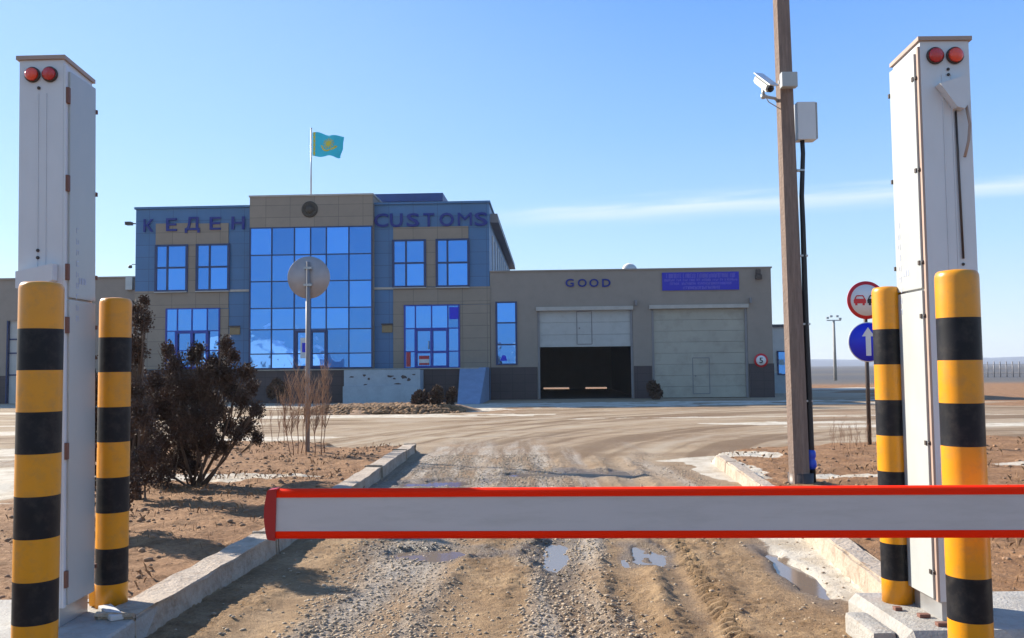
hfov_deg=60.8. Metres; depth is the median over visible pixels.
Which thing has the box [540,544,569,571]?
puddle
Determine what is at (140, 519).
earth clods
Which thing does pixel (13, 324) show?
garage door
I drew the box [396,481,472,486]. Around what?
puddle
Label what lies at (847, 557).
kerb
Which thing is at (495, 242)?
side window
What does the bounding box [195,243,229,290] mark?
window
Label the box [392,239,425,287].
window
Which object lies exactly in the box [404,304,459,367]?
window
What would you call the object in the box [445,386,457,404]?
dark shrub
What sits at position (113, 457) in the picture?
bollard
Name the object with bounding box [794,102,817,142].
electrical box
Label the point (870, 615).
concrete plinth
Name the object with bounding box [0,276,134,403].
side wing
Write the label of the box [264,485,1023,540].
boom barrier
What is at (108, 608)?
offcut
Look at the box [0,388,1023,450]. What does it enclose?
gravel yard
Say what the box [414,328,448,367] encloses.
entrance door
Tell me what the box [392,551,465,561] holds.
puddle
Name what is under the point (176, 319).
window
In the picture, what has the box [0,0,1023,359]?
sky
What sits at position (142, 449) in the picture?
juniper bush
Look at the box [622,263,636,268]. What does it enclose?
satellite dish
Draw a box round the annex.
[772,324,785,392]
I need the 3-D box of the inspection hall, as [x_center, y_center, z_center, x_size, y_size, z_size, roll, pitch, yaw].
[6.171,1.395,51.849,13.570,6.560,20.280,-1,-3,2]
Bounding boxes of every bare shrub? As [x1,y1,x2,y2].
[260,387,285,444]
[279,356,332,455]
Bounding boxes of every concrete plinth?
[0,598,157,637]
[845,591,1023,637]
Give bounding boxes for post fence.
[983,361,1023,376]
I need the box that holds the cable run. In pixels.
[797,140,816,482]
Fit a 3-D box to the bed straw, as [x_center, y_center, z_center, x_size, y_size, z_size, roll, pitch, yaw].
[-4.626,3.232,31.518,6.082,0.390,4.641,-1,-3,0]
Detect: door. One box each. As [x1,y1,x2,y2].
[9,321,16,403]
[175,331,208,368]
[294,330,326,367]
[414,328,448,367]
[539,310,630,346]
[651,308,745,397]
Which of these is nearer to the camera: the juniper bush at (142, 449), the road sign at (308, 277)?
the juniper bush at (142, 449)
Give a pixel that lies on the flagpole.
(322, 145)
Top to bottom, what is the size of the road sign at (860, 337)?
3.169 m
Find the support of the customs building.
on the gravel yard at (529, 422)
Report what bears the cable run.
attached to the utility pole
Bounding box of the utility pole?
[773,0,813,483]
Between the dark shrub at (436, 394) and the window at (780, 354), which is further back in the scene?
the window at (780, 354)
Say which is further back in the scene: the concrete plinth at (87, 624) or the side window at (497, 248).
the side window at (497, 248)
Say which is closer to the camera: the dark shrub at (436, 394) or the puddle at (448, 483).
the puddle at (448, 483)
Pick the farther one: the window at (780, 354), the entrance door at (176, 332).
the window at (780, 354)
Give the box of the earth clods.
[0,435,1023,599]
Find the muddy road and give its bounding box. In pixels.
[0,442,863,637]
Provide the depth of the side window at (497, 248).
48.99 m
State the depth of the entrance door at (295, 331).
42.18 m
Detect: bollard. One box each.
[11,281,64,637]
[89,297,131,608]
[871,286,914,604]
[934,269,993,637]
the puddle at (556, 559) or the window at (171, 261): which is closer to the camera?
the puddle at (556, 559)
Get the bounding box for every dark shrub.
[266,377,289,404]
[410,389,429,403]
[428,384,444,403]
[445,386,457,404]
[646,379,663,399]
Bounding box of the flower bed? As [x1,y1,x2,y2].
[328,403,481,414]
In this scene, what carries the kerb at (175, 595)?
on the muddy road
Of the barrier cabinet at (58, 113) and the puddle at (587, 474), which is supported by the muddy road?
the puddle at (587, 474)
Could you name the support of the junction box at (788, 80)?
attached to the utility pole
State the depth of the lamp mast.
84.88 m
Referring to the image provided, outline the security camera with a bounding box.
[754,72,779,108]
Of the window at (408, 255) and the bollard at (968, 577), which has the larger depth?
the window at (408, 255)
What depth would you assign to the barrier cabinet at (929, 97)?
4.77 m
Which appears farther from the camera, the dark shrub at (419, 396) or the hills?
the hills
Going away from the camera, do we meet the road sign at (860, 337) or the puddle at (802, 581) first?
the puddle at (802, 581)
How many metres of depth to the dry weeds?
14.70 m
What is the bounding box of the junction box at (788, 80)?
[778,72,797,88]
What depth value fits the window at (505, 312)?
42.25 m
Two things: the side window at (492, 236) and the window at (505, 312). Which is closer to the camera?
the window at (505, 312)
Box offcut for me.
[98,604,123,620]
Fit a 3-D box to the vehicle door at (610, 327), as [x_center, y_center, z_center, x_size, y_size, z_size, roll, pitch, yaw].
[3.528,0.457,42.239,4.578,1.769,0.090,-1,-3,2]
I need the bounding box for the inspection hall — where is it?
[490,266,774,399]
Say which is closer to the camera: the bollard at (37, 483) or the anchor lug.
the bollard at (37, 483)
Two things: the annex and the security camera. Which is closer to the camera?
the security camera
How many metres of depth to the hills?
1571.14 m
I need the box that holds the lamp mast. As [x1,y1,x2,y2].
[826,315,841,380]
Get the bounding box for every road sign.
[287,256,329,451]
[847,281,878,444]
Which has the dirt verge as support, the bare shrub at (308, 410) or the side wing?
the bare shrub at (308, 410)
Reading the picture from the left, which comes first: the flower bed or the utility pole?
the flower bed
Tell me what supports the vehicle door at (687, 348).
in the inspection hall
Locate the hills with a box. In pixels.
[811,357,1023,365]
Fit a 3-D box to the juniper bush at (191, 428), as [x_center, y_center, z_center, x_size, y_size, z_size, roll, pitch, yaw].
[-3.960,1.177,11.093,1.819,2.004,1.084,-1,-3,0]
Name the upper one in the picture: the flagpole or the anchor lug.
the flagpole
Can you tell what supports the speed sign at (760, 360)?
attached to the inspection hall
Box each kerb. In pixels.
[94,443,415,637]
[715,455,881,592]
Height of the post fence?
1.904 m
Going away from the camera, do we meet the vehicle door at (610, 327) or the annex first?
the vehicle door at (610, 327)
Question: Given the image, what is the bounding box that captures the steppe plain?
[544,364,1023,390]
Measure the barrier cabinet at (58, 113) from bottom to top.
3.154 m
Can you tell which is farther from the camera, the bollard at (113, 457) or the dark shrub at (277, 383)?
the dark shrub at (277, 383)
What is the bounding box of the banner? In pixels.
[662,271,738,290]
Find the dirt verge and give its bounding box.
[0,435,1023,599]
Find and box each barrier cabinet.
[15,55,97,626]
[888,36,977,620]
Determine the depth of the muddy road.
6.17 m
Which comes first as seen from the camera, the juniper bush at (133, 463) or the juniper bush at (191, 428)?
the juniper bush at (133, 463)
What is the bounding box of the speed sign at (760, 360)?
[754,354,767,366]
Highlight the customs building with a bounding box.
[125,193,514,403]
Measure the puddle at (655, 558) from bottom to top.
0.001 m
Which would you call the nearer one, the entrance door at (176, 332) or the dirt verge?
the dirt verge
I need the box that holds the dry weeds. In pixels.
[830,415,873,450]
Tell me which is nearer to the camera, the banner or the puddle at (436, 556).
the puddle at (436, 556)
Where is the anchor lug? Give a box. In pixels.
[892,606,946,626]
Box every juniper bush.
[95,355,139,510]
[130,294,162,499]
[141,334,265,488]
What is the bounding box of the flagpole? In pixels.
[310,128,343,193]
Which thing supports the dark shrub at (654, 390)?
on the gravel yard at (529, 422)
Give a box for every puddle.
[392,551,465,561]
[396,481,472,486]
[507,469,633,477]
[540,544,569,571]
[621,547,674,567]
[765,555,829,599]
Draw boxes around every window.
[154,244,187,291]
[165,308,219,368]
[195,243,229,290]
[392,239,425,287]
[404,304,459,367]
[435,238,469,286]
[492,236,493,270]
[495,242,496,270]
[495,301,517,364]
[497,248,498,270]
[777,351,784,374]
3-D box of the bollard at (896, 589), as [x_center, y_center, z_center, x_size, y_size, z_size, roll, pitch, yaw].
[2.233,0.716,5.066,0.218,1.818,0.168,-1,-3,0]
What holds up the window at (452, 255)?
in the customs building
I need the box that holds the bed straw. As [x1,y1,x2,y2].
[297,402,465,414]

